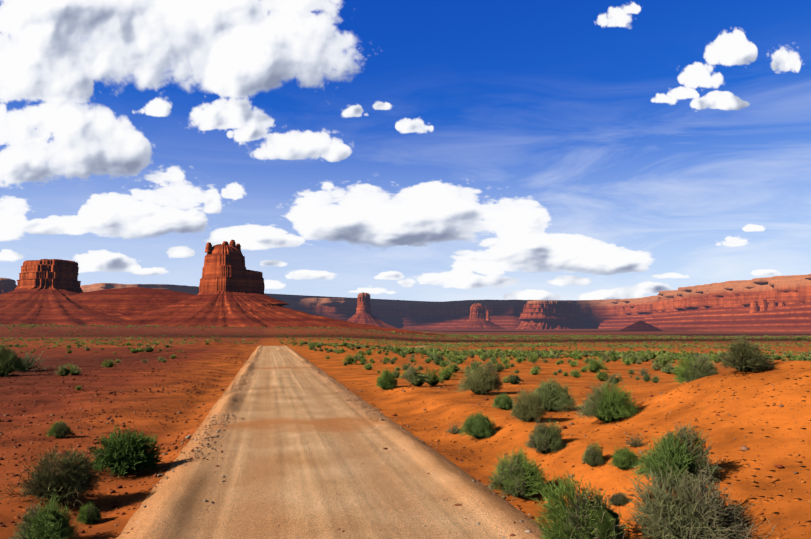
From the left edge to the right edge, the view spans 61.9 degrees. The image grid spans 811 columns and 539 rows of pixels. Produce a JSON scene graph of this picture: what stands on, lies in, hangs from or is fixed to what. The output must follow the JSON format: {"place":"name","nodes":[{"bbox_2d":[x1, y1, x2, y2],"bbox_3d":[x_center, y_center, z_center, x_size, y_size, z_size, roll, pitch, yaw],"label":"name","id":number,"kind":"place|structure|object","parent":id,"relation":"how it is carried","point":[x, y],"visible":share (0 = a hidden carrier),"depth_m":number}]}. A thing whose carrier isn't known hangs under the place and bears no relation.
{"place":"outdoors","nodes":[
{"label":"outdoors","id":0,"kind":"place"},
{"bbox_2d":[80,283,429,301],"bbox_3d":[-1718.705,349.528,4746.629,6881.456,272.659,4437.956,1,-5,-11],"label":"distant mesa","id":1,"kind":"structure","parent":0,"point":[177,288],"depth_m":3166.49},
{"bbox_2d":[116,345,546,538],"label":"road","id":2,"kind":"structure","parent":0,"point":[176,507],"depth_m":10.10},
{"bbox_2d":[0,0,800,299],"bbox_3d":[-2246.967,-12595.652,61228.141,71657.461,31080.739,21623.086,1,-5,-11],"label":"cloud","id":3,"kind":"structure","parent":0,"point":[58,57],"depth_m":64733.06},
{"bbox_2d":[0,324,810,538],"bbox_3d":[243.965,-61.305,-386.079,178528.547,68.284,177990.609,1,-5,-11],"label":"ground","id":4,"kind":"structure","parent":0,"point":[785,430],"depth_m":15.91},
{"bbox_2d":[0,278,16,293],"bbox_3d":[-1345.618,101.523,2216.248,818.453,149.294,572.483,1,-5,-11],"label":"butte","id":5,"kind":"object","parent":4,"relation":"on","point":[7,285],"visible":0.19,"depth_m":2202.20},
{"bbox_2d":[0,259,140,325],"bbox_3d":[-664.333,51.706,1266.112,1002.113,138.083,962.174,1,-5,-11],"label":"butte","id":6,"kind":"object","parent":4,"relation":"on","point":[43,291],"visible":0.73,"depth_m":1146.52},
{"bbox_2d":[68,287,194,315],"bbox_3d":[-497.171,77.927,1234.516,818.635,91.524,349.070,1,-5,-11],"label":"hill slope","id":7,"kind":"structure","parent":6,"relation":"on","point":[132,301],"depth_m":1175.54},
{"bbox_2d":[120,244,444,335],"bbox_3d":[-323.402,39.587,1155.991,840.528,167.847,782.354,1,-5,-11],"label":"butte","id":8,"kind":"object","parent":4,"relation":"on","point":[231,290],"visible":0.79,"depth_m":1081.04},
{"bbox_2d":[205,242,211,252],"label":"rock pinnacle","id":9,"kind":"object","parent":8,"relation":"on","point":[208,248],"visible":0.9,"depth_m":1151.73},
{"bbox_2d":[229,240,235,247],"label":"rock pinnacle","id":10,"kind":"object","parent":8,"relation":"on","point":[232,243],"visible":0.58,"depth_m":1163.36},
{"bbox_2d":[347,292,398,328],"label":"butte","id":11,"kind":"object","parent":4,"relation":"on","point":[363,315],"depth_m":2761.06},
{"bbox_2d":[0,333,781,538],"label":"shrubs","id":12,"kind":"object","parent":4,"relation":"on","point":[681,468],"visible":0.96,"depth_m":8.88},
{"bbox_2d":[0,323,810,360],"bbox_3d":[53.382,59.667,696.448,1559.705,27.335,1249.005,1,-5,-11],"label":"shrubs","id":13,"kind":"object","parent":4,"relation":"on","point":[471,353],"visible":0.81,"depth_m":297.59},
{"bbox_2d":[0,352,810,538],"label":"stones","id":14,"kind":"object","parent":4,"relation":"on","point":[745,448],"visible":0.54,"depth_m":16.97},
{"bbox_2d":[54,349,809,389],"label":"shrubs","id":15,"kind":"object","parent":4,"relation":"on","point":[414,377],"visible":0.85,"depth_m":39.84},
{"bbox_2d":[450,303,505,329],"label":"butte","id":16,"kind":"object","parent":4,"relation":"on","point":[477,319],"visible":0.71,"depth_m":3536.51},
{"bbox_2d":[486,310,490,320],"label":"rock spire","id":17,"kind":"structure","parent":16,"relation":"on","point":[487,316],"depth_m":3559.45},
{"bbox_2d":[516,300,586,328],"bbox_3d":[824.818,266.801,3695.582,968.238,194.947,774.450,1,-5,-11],"label":"butte","id":18,"kind":"object","parent":4,"relation":"on","point":[541,314],"visible":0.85,"depth_m":3568.99},
{"bbox_2d":[619,320,662,330],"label":"hill","id":19,"kind":"structure","parent":4,"relation":"on","point":[640,325],"depth_m":2410.42},
{"bbox_2d":[588,274,810,331],"bbox_3d":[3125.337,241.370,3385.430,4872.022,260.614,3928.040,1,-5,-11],"label":"mesa","id":20,"kind":"structure","parent":4,"relation":"on","point":[723,306],"depth_m":2534.16},
{"bbox_2d":[749,301,759,312],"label":"rock pillar","id":21,"kind":"structure","parent":20,"relation":"on","point":[754,307],"depth_m":2406.84},
{"bbox_2d":[760,299,767,310],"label":"rock pillar","id":22,"kind":"structure","parent":20,"relation":"on","point":[763,305],"depth_m":2377.31},
{"bbox_2d":[767,300,776,310],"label":"rock pillar","id":23,"kind":"structure","parent":20,"relation":"on","point":[772,304],"depth_m":2346.48},
{"bbox_2d":[0,0,810,301],"label":"sky","id":24,"kind":"structure","parent":0,"point":[542,102]},
{"bbox_2d":[280,298,619,328],"bbox_3d":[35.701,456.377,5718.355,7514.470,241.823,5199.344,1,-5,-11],"label":"distant mesa","id":25,"kind":"structure","parent":0,"point":[441,315],"depth_m":3971.65}
]}

